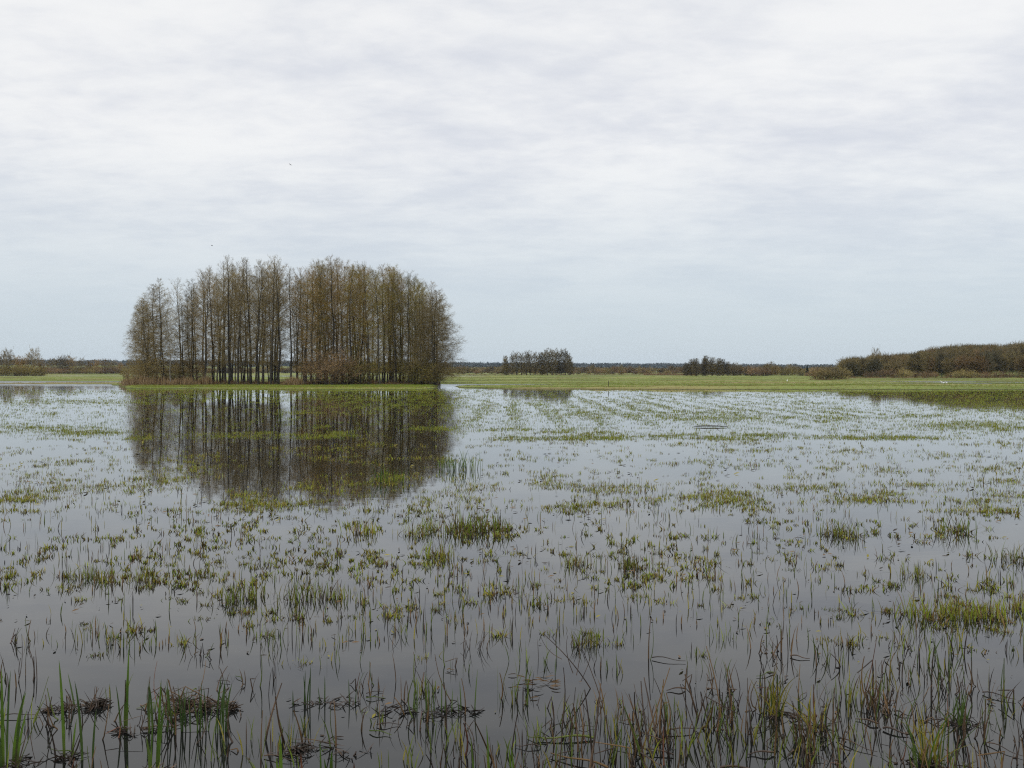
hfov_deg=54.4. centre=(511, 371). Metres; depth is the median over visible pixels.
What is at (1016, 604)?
grass tuft
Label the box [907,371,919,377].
willow shrub
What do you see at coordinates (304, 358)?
alder tree
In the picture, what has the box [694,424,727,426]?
floating log
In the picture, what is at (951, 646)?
rush clump
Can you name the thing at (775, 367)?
broadleaf tree
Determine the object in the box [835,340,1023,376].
woodland
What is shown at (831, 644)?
rush clump
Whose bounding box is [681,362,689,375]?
alder tree
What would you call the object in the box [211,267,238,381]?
alder tree
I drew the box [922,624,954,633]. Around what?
grass tuft
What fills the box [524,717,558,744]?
rush clump
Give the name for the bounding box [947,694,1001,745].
stem clump
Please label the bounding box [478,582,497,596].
grass tuft
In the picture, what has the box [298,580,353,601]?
grass tuft
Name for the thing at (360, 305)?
alder tree
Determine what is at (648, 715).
stem clump
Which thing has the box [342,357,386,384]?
willow shrub
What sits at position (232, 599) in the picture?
grass tuft
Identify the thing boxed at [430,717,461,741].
rush clump
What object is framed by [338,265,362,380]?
alder tree
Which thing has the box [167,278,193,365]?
alder tree
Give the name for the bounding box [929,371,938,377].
willow shrub
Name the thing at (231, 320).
alder tree
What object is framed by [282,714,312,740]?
rush clump
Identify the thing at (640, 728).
stem clump
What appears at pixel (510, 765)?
reed shoot
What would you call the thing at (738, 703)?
stem clump
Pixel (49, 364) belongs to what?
broadleaf tree
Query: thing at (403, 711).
stem clump
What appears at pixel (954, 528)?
grass tuft
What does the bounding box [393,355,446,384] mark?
willow shrub
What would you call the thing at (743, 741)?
rush clump
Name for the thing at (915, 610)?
grass tuft
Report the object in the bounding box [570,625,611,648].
grass tuft
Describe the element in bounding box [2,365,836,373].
hedge wood
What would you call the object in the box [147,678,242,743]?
rush stand
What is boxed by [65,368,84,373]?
willow shrub
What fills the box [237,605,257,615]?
grass tuft
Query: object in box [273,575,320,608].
grass tuft
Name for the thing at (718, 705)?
stem clump
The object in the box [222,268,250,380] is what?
alder tree
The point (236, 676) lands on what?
stem clump
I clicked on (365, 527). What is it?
grass tuft
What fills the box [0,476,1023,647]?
water straws
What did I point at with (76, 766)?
stem clump
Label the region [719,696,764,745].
rush clump
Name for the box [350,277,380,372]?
alder tree
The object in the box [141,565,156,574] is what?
grass tuft
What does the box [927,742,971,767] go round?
rush clump
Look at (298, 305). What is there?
alder tree
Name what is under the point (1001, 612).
grass tuft
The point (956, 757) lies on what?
stem bunch
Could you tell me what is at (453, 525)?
grass tuft
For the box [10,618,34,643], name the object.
stem clump
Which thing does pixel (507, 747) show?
rush clump
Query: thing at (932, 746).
reed plant
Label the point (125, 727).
reed plant
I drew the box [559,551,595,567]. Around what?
grass tuft
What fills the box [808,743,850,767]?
stem clump
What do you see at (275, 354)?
alder tree
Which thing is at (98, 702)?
debris mat
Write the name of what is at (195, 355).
alder tree
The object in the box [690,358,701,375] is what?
alder tree
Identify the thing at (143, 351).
alder tree
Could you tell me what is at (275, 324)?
alder tree
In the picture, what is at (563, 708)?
rush clump
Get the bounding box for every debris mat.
[37,675,113,712]
[230,734,373,761]
[289,665,404,707]
[360,657,502,729]
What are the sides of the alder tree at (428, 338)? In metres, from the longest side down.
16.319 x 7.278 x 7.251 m
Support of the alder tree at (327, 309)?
on the ground at (575, 376)
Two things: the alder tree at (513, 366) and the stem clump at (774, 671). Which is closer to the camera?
the stem clump at (774, 671)
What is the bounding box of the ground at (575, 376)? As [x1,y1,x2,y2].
[0,365,1023,389]
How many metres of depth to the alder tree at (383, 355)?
161.94 m
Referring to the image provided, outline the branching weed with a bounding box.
[508,630,590,697]
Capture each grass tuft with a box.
[52,570,75,578]
[69,563,113,580]
[71,596,92,601]
[86,567,129,581]
[86,649,106,656]
[105,632,132,639]
[120,566,158,582]
[120,613,145,634]
[140,571,167,582]
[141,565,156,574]
[170,634,198,646]
[209,580,256,606]
[215,579,282,608]
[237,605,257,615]
[243,619,257,627]
[255,559,276,566]
[260,605,280,615]
[260,628,278,637]
[263,612,282,621]
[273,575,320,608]
[277,606,318,619]
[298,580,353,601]
[323,616,337,623]
[336,516,382,534]
[355,593,372,605]
[390,514,452,533]
[398,519,451,536]
[420,540,460,560]
[431,510,476,533]
[447,511,509,536]
[457,512,517,534]
[458,595,484,603]
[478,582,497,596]
[481,547,506,555]
[487,628,510,638]
[500,583,536,595]
[513,593,545,606]
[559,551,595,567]
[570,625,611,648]
[617,548,653,571]
[654,596,677,603]
[698,571,723,578]
[703,556,719,565]
[816,521,853,536]
[829,519,880,538]
[838,630,860,647]
[845,608,870,618]
[872,593,944,621]
[878,591,966,628]
[883,558,929,577]
[916,593,982,622]
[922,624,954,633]
[931,511,988,536]
[934,600,956,611]
[945,587,1003,625]
[950,643,988,653]
[951,595,976,604]
[956,594,1022,626]
[982,593,1023,614]
[984,541,1023,561]
[985,624,1004,630]
[991,588,1023,613]
[996,627,1014,633]
[1001,618,1016,625]
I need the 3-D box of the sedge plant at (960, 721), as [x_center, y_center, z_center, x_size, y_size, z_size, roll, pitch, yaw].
[2.739,2.112,6.216,0.492,0.297,0.314,0,0,-11]
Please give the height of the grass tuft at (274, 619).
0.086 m
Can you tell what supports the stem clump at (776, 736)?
in the water
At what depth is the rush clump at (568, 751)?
5.62 m
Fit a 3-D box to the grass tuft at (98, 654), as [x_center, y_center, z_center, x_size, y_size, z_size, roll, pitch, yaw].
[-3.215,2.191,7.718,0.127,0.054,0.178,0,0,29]
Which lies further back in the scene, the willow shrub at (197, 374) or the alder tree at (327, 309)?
the alder tree at (327, 309)
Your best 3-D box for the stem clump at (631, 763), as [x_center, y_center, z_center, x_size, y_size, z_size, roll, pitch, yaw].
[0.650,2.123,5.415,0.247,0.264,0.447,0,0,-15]
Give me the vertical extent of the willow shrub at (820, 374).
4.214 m
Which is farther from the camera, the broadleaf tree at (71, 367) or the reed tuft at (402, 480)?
the broadleaf tree at (71, 367)
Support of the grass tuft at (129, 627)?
on the water
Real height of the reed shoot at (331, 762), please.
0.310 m
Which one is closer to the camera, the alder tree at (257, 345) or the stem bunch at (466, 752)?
the stem bunch at (466, 752)
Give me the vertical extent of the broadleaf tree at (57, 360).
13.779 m
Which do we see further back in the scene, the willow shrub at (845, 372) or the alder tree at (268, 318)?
the willow shrub at (845, 372)
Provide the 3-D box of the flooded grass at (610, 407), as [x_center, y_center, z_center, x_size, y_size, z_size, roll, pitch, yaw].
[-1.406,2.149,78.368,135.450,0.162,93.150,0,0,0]
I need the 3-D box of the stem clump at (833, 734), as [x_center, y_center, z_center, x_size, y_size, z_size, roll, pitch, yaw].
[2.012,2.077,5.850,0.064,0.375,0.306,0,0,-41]
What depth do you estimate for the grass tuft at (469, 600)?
9.48 m
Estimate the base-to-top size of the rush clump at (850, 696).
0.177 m
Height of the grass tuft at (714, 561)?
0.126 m
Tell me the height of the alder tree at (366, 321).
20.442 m
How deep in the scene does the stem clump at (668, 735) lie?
5.93 m
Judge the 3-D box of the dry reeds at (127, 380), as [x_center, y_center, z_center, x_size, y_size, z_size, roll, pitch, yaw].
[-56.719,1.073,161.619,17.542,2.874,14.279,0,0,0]
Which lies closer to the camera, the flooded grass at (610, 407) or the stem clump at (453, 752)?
the stem clump at (453, 752)
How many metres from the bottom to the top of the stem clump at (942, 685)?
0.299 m
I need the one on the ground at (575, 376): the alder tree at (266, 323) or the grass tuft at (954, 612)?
the alder tree at (266, 323)
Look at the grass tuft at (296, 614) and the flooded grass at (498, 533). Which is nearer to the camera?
the grass tuft at (296, 614)
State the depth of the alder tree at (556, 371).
507.75 m
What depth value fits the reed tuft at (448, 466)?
22.58 m
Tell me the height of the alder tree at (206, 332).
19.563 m
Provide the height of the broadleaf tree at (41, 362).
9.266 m
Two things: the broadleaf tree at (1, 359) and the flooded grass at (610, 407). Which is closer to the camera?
the flooded grass at (610, 407)
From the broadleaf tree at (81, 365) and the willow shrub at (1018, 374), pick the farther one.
the broadleaf tree at (81, 365)
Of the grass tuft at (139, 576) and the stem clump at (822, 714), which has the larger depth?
the grass tuft at (139, 576)
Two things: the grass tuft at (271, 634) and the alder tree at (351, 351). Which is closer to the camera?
the grass tuft at (271, 634)
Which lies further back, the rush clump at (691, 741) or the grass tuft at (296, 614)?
the grass tuft at (296, 614)
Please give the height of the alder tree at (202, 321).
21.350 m
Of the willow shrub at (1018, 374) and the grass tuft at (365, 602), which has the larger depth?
the willow shrub at (1018, 374)
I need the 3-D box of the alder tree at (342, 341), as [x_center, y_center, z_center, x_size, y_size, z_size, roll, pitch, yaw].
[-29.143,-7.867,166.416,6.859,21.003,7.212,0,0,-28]
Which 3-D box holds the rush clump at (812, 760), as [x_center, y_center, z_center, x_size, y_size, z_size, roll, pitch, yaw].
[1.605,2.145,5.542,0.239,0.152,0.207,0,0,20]
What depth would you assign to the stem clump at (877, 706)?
6.48 m
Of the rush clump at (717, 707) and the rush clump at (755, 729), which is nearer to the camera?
the rush clump at (755, 729)
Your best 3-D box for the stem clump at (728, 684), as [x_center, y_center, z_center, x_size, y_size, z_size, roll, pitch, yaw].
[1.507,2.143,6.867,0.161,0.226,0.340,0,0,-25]
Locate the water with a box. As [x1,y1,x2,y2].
[0,381,1023,767]
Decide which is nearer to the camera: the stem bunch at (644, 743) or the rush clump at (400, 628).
the stem bunch at (644, 743)
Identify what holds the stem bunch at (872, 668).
in the water
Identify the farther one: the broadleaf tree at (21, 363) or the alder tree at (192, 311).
the broadleaf tree at (21, 363)
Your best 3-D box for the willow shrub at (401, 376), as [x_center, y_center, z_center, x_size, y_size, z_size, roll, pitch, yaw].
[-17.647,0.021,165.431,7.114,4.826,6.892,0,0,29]
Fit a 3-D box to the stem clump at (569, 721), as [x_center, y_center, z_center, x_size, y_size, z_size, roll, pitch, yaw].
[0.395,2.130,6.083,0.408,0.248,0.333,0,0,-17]
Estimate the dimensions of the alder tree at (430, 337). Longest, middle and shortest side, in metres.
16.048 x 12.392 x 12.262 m
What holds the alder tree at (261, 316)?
on the ground at (575, 376)
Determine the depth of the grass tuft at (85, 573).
10.59 m
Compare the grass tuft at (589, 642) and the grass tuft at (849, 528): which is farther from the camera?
the grass tuft at (849, 528)
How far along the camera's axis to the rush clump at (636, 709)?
6.35 m
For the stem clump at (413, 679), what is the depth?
6.85 m
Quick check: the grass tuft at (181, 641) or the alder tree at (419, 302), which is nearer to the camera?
the grass tuft at (181, 641)
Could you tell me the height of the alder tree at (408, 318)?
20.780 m
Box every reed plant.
[0,669,47,767]
[37,663,95,764]
[102,651,179,739]
[144,685,175,767]
[904,708,957,767]
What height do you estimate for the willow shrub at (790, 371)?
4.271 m
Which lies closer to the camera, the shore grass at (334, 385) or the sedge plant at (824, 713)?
the sedge plant at (824, 713)
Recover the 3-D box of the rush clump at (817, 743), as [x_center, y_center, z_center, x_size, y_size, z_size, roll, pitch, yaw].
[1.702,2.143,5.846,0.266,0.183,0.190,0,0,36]
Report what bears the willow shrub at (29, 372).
on the ground at (575, 376)
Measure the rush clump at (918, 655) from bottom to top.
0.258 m
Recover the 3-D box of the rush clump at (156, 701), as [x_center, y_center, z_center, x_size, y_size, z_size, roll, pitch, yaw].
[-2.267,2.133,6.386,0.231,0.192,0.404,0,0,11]
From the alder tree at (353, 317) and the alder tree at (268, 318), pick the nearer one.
the alder tree at (353, 317)
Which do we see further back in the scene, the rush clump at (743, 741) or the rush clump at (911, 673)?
the rush clump at (911, 673)
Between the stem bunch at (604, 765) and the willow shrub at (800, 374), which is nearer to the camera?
the stem bunch at (604, 765)
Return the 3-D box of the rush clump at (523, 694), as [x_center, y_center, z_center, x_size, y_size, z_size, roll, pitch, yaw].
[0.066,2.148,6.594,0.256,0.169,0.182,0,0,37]
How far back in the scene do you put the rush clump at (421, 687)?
6.76 m
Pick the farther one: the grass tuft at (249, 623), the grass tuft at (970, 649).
the grass tuft at (249, 623)
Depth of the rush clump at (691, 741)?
5.76 m
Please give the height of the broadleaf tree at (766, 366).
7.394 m
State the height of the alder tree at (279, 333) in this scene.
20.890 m
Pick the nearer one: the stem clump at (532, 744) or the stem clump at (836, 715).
the stem clump at (532, 744)
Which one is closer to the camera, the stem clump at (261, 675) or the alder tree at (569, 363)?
the stem clump at (261, 675)
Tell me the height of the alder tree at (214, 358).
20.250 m
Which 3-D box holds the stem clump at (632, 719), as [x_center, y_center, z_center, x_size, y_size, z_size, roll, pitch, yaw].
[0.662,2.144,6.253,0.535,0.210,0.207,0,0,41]
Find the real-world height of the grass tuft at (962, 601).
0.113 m
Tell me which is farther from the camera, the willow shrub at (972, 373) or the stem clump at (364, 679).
the willow shrub at (972, 373)
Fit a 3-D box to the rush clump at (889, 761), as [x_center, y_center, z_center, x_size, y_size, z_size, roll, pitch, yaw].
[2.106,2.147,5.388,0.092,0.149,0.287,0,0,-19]
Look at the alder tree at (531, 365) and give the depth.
500.50 m
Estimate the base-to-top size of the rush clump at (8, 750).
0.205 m
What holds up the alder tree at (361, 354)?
on the ground at (575, 376)
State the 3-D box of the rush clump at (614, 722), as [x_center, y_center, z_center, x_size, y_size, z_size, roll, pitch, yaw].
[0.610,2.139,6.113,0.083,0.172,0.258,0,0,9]
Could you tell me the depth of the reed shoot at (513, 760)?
5.32 m
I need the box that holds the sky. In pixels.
[0,0,1023,365]
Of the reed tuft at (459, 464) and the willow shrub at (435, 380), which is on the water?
the reed tuft at (459, 464)
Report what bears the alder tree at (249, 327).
on the ground at (575, 376)
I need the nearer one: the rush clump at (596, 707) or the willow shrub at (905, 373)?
the rush clump at (596, 707)
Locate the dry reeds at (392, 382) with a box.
[209,377,439,384]
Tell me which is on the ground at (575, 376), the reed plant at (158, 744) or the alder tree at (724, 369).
the alder tree at (724, 369)
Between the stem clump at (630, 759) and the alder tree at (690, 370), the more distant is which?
the alder tree at (690, 370)
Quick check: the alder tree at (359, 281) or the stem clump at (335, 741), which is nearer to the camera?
the stem clump at (335, 741)
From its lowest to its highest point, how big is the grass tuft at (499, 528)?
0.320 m
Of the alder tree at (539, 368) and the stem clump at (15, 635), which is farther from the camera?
the alder tree at (539, 368)
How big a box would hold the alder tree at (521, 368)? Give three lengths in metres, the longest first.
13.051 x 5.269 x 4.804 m
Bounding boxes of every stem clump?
[0,645,36,687]
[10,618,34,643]
[35,688,74,729]
[64,699,141,725]
[72,746,101,767]
[146,688,187,723]
[184,639,213,659]
[218,667,245,682]
[241,655,275,694]
[260,710,299,760]
[307,703,336,746]
[350,662,379,690]
[358,678,384,699]
[361,701,402,734]
[376,694,442,721]
[392,654,439,703]
[407,696,446,730]
[413,645,456,669]
[426,719,475,767]
[459,737,545,767]
[461,625,490,650]
[478,738,527,767]
[488,742,543,767]
[516,723,554,746]
[535,751,574,767]
[542,694,598,741]
[544,707,578,760]
[562,715,586,746]
[593,690,656,728]
[594,681,623,708]
[597,737,634,767]
[602,734,685,761]
[607,740,683,767]
[621,685,670,729]
[634,710,660,743]
[648,618,681,660]
[656,714,674,749]
[659,679,703,734]
[661,715,698,742]
[667,660,736,692]
[692,687,734,715]
[705,694,748,735]
[713,664,752,695]
[715,710,743,734]
[716,693,758,711]
[745,691,769,732]
[746,626,809,659]
[747,719,850,761]
[750,673,829,709]
[759,661,789,682]
[766,709,823,758]
[769,626,796,654]
[781,684,830,739]
[789,701,851,767]
[792,698,850,731]
[797,668,806,698]
[801,747,841,767]
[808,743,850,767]
[815,646,841,667]
[832,688,876,751]
[843,686,926,720]
[856,691,930,739]
[858,671,909,715]
[861,656,889,709]
[864,725,945,767]
[866,676,929,704]
[868,691,906,717]
[878,654,915,676]
[888,629,926,650]
[890,666,933,696]
[890,737,935,767]
[920,654,972,695]
[921,745,981,767]
[924,722,977,767]
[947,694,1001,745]
[965,671,1015,699]
[971,658,1021,703]
[983,719,1023,741]
[984,700,1021,755]
[1011,738,1023,765]
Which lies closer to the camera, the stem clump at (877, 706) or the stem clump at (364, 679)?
the stem clump at (877, 706)
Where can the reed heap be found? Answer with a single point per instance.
(209, 705)
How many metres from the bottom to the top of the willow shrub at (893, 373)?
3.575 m
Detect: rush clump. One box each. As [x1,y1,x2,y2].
[0,698,45,726]
[5,730,25,767]
[105,677,131,699]
[107,635,149,652]
[128,680,179,711]
[197,740,225,758]
[212,723,275,765]
[247,743,298,767]
[250,616,297,646]
[260,629,288,658]
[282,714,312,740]
[288,716,322,744]
[319,641,361,664]
[370,705,385,726]
[377,733,448,767]
[389,616,408,636]
[411,677,434,696]
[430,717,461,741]
[449,717,476,744]
[496,732,522,754]
[499,684,528,709]
[502,659,533,696]
[503,640,556,673]
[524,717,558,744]
[544,737,579,767]
[545,690,583,723]
[580,692,618,715]
[594,656,622,675]
[604,712,617,736]
[620,696,657,717]
[649,722,700,758]
[652,697,686,720]
[681,733,726,759]
[686,656,731,678]
[705,621,747,641]
[706,727,797,750]
[707,694,734,716]
[711,732,775,767]
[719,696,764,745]
[729,719,785,745]
[745,733,790,758]
[759,672,782,687]
[761,679,781,699]
[777,741,820,767]
[787,719,828,753]
[812,630,848,656]
[819,641,844,667]
[822,684,870,707]
[828,713,870,743]
[835,671,883,702]
[882,750,906,767]
[890,632,943,663]
[899,623,921,640]
[899,662,927,685]
[904,694,938,716]
[925,620,971,658]
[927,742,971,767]
[937,655,962,676]
[982,693,1013,721]
[1005,639,1023,656]
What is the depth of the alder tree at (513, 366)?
492.52 m
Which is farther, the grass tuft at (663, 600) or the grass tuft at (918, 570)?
the grass tuft at (918, 570)
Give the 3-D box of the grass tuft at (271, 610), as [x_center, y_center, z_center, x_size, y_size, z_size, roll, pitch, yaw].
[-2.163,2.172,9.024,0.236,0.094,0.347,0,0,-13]
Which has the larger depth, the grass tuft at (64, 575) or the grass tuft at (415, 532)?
the grass tuft at (415, 532)
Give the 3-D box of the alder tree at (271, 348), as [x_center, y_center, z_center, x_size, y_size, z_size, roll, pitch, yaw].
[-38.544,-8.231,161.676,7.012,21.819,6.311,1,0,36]
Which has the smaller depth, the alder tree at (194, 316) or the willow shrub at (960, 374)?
the alder tree at (194, 316)
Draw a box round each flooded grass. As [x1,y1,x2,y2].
[0,388,1023,439]
[0,430,1023,512]
[0,497,1022,596]
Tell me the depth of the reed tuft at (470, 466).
22.31 m
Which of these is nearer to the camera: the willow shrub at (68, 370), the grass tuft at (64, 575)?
the grass tuft at (64, 575)
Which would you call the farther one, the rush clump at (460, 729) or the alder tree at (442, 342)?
the alder tree at (442, 342)
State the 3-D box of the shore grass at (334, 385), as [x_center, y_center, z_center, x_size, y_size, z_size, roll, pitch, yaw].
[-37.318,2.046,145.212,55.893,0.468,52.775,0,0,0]
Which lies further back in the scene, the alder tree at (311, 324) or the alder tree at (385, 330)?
the alder tree at (385, 330)
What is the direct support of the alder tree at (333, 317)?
on the ground at (575, 376)
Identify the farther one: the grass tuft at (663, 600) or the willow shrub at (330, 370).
the willow shrub at (330, 370)
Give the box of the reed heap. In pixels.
[136,662,242,721]
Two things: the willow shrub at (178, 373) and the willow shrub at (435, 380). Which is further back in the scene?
the willow shrub at (178, 373)
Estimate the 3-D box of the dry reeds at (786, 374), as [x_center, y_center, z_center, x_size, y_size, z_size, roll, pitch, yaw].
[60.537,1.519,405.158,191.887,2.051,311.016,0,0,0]
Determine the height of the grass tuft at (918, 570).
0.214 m
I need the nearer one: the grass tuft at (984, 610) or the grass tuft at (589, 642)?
the grass tuft at (589, 642)
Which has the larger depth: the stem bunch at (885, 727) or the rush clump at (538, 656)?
the rush clump at (538, 656)
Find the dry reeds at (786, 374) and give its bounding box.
[448,373,1023,379]
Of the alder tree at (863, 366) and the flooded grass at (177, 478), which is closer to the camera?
the flooded grass at (177, 478)
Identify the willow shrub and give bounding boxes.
[0,364,27,375]
[10,366,30,375]
[16,363,41,375]
[30,365,52,375]
[54,368,69,373]
[63,368,73,373]
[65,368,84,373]
[83,367,98,373]
[100,367,117,373]
[107,367,121,373]
[117,368,131,377]
[162,353,215,379]
[166,363,189,378]
[294,347,339,384]
[305,341,355,384]
[320,344,371,384]
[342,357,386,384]
[388,360,419,382]
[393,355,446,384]
[417,359,455,385]
[591,368,605,373]
[606,368,618,373]
[742,366,766,375]
[751,367,775,375]
[782,367,797,374]
[791,368,804,375]
[804,367,829,378]
[810,365,834,379]
[822,365,848,379]
[826,366,852,379]
[861,371,874,377]
[871,369,891,377]
[884,368,903,377]
[894,367,915,376]
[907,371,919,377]
[919,371,932,376]
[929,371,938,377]
[948,369,969,377]
[963,368,978,377]
[989,370,1004,376]
[1003,371,1013,376]
[1014,370,1023,376]
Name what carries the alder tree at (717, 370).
on the ground at (575, 376)
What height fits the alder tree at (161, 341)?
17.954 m
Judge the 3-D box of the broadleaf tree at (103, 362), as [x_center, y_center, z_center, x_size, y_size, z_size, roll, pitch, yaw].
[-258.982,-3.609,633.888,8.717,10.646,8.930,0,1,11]
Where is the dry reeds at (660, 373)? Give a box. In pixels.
[643,372,694,375]
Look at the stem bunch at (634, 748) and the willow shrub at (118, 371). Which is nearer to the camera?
the stem bunch at (634, 748)
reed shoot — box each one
[276,738,282,767]
[320,745,332,767]
[470,725,511,767]
[510,744,561,767]
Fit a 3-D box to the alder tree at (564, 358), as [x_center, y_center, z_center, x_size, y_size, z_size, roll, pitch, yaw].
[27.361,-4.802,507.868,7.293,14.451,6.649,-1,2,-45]
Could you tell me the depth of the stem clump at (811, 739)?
5.90 m
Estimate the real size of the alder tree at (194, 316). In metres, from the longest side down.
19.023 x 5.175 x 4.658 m
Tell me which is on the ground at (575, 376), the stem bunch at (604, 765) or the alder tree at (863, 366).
the alder tree at (863, 366)
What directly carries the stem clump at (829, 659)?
in the water
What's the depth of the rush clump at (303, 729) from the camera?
5.93 m
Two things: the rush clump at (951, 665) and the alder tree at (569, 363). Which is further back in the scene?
the alder tree at (569, 363)
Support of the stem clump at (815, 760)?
in the water
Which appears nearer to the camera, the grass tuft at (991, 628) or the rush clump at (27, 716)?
the rush clump at (27, 716)
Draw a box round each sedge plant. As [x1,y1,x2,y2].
[744,667,807,725]
[778,687,846,741]
[881,703,984,767]
[901,691,982,733]
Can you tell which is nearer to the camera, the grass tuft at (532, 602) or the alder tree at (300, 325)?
the grass tuft at (532, 602)
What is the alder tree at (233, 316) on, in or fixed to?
on the ground at (575, 376)
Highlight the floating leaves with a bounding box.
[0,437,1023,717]
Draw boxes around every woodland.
[0,359,837,368]
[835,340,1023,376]
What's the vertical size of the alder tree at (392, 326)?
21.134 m
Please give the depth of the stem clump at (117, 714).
6.26 m
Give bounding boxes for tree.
[0,347,7,373]
[1,346,15,372]
[12,355,24,373]
[17,356,30,373]
[22,345,42,373]
[36,358,47,375]
[44,356,55,373]
[51,356,65,372]
[57,355,74,373]
[65,356,76,373]
[74,357,86,373]
[82,360,93,371]
[90,359,100,371]
[99,358,111,370]
[106,360,117,370]
[115,361,124,370]
[119,301,173,378]
[121,303,159,377]
[123,292,167,379]
[129,284,183,378]
[138,279,184,379]
[160,318,176,381]
[164,298,197,380]
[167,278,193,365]
[176,279,204,381]
[180,286,202,368]
[182,289,203,374]
[183,289,204,375]
[186,269,225,375]
[188,273,216,371]
[194,265,225,382]
[195,271,221,365]
[202,274,230,382]
[206,276,230,380]
[208,263,237,381]
[210,254,246,384]
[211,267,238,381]
[214,264,243,378]
[219,262,243,380]
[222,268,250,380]
[223,257,255,383]
[224,269,257,381]
[230,268,260,380]
[232,259,265,384]
[236,268,262,379]
[238,260,276,384]
[246,267,275,383]
[248,260,272,380]
[254,261,277,380]
[256,255,290,383]
[258,267,280,380]
[260,263,293,382]
[263,259,298,384]
[263,265,291,381]
[266,271,295,380]
[275,266,303,376]
[279,275,311,378]
[287,267,310,377]
[287,275,312,377]
[291,266,332,380]
[292,270,325,382]
[292,274,317,379]
[298,258,336,381]
[298,274,322,366]
[302,261,336,376]
[305,262,342,381]
[308,276,337,368]
[309,254,354,380]
[313,264,340,380]
[318,265,356,383]
[320,257,356,378]
[326,271,346,372]
[332,266,356,368]
[333,264,370,376]
[334,264,370,379]
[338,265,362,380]
[341,265,372,379]
[342,261,374,363]
[345,261,379,381]
[345,265,385,382]
[347,265,382,380]
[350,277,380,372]
[360,268,394,384]
[362,279,382,380]
[363,264,403,382]
[366,275,382,381]
[372,278,388,382]
[373,263,404,381]
[374,263,408,382]
[378,269,411,379]
[379,266,403,382]
[380,272,411,381]
[380,274,398,380]
[387,278,412,372]
[391,271,423,383]
[392,277,415,378]
[398,281,417,381]
[400,274,432,380]
[400,295,466,384]
[402,290,469,382]
[403,289,442,380]
[404,279,432,383]
[404,286,419,365]
[408,277,425,354]
[410,302,463,382]
[416,280,447,358]
[430,292,453,382]
[500,356,510,374]
[509,352,516,373]
[513,353,521,374]
[517,353,525,374]
[522,349,530,374]
[528,352,533,374]
[530,351,540,373]
[535,354,547,374]
[541,348,550,374]
[544,348,558,374]
[552,349,560,374]
[557,347,566,372]
[561,349,569,374]
[564,355,575,374]
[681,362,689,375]
[687,359,693,375]
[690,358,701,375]
[700,355,711,375]
[700,358,706,375]
[707,357,715,375]
[711,358,724,375]
[719,359,726,375]
[723,361,731,374]
[729,363,739,375]
[742,367,748,375]
[760,363,771,372]
[771,364,779,374]
[859,359,867,376]
[871,344,883,358]
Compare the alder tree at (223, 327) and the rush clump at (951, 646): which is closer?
the rush clump at (951, 646)
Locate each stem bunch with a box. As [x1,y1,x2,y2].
[211,683,330,760]
[401,714,517,767]
[538,651,682,767]
[543,683,680,767]
[546,667,664,767]
[603,646,736,734]
[624,681,748,767]
[634,667,802,742]
[784,701,859,767]
[825,637,934,701]
[846,685,938,733]
[865,735,1004,767]
[932,638,1012,703]
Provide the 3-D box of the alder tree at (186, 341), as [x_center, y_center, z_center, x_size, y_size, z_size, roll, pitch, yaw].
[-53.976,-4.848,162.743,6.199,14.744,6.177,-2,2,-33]
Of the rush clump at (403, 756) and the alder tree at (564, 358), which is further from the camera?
the alder tree at (564, 358)
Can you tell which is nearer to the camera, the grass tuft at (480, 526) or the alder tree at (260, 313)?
the grass tuft at (480, 526)
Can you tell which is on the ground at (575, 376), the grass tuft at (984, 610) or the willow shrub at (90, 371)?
the willow shrub at (90, 371)
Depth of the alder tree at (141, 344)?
164.53 m
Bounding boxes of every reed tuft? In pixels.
[371,464,408,482]
[436,457,458,468]
[442,451,467,471]
[459,449,482,469]
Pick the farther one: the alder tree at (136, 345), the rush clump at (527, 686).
the alder tree at (136, 345)
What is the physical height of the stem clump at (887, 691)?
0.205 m
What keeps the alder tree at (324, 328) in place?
on the ground at (575, 376)
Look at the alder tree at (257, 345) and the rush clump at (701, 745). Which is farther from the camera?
the alder tree at (257, 345)
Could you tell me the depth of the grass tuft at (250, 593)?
9.65 m
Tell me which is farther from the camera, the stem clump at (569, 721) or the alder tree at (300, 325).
the alder tree at (300, 325)
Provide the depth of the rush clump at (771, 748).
5.66 m
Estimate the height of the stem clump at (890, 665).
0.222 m
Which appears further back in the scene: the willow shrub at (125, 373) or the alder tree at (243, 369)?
the willow shrub at (125, 373)
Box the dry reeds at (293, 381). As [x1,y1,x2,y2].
[280,374,303,384]
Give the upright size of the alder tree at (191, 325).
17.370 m
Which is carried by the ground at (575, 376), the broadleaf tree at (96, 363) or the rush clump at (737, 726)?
the broadleaf tree at (96, 363)
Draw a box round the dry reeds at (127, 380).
[118,372,213,385]
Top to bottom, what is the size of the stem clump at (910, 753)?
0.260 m
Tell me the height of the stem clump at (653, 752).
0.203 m
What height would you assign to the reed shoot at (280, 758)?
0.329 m
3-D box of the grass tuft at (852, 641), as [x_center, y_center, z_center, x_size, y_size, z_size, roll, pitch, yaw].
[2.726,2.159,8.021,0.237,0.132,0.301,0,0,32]
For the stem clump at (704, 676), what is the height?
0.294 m
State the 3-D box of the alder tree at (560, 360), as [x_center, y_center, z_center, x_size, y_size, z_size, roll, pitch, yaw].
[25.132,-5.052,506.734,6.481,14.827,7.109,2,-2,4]
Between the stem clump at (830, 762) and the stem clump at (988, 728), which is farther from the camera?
the stem clump at (988, 728)
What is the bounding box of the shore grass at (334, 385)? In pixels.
[130,383,436,389]
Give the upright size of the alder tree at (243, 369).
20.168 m
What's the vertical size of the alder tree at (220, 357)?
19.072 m
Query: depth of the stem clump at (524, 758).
5.25 m
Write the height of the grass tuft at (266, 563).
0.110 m
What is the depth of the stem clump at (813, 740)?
5.76 m

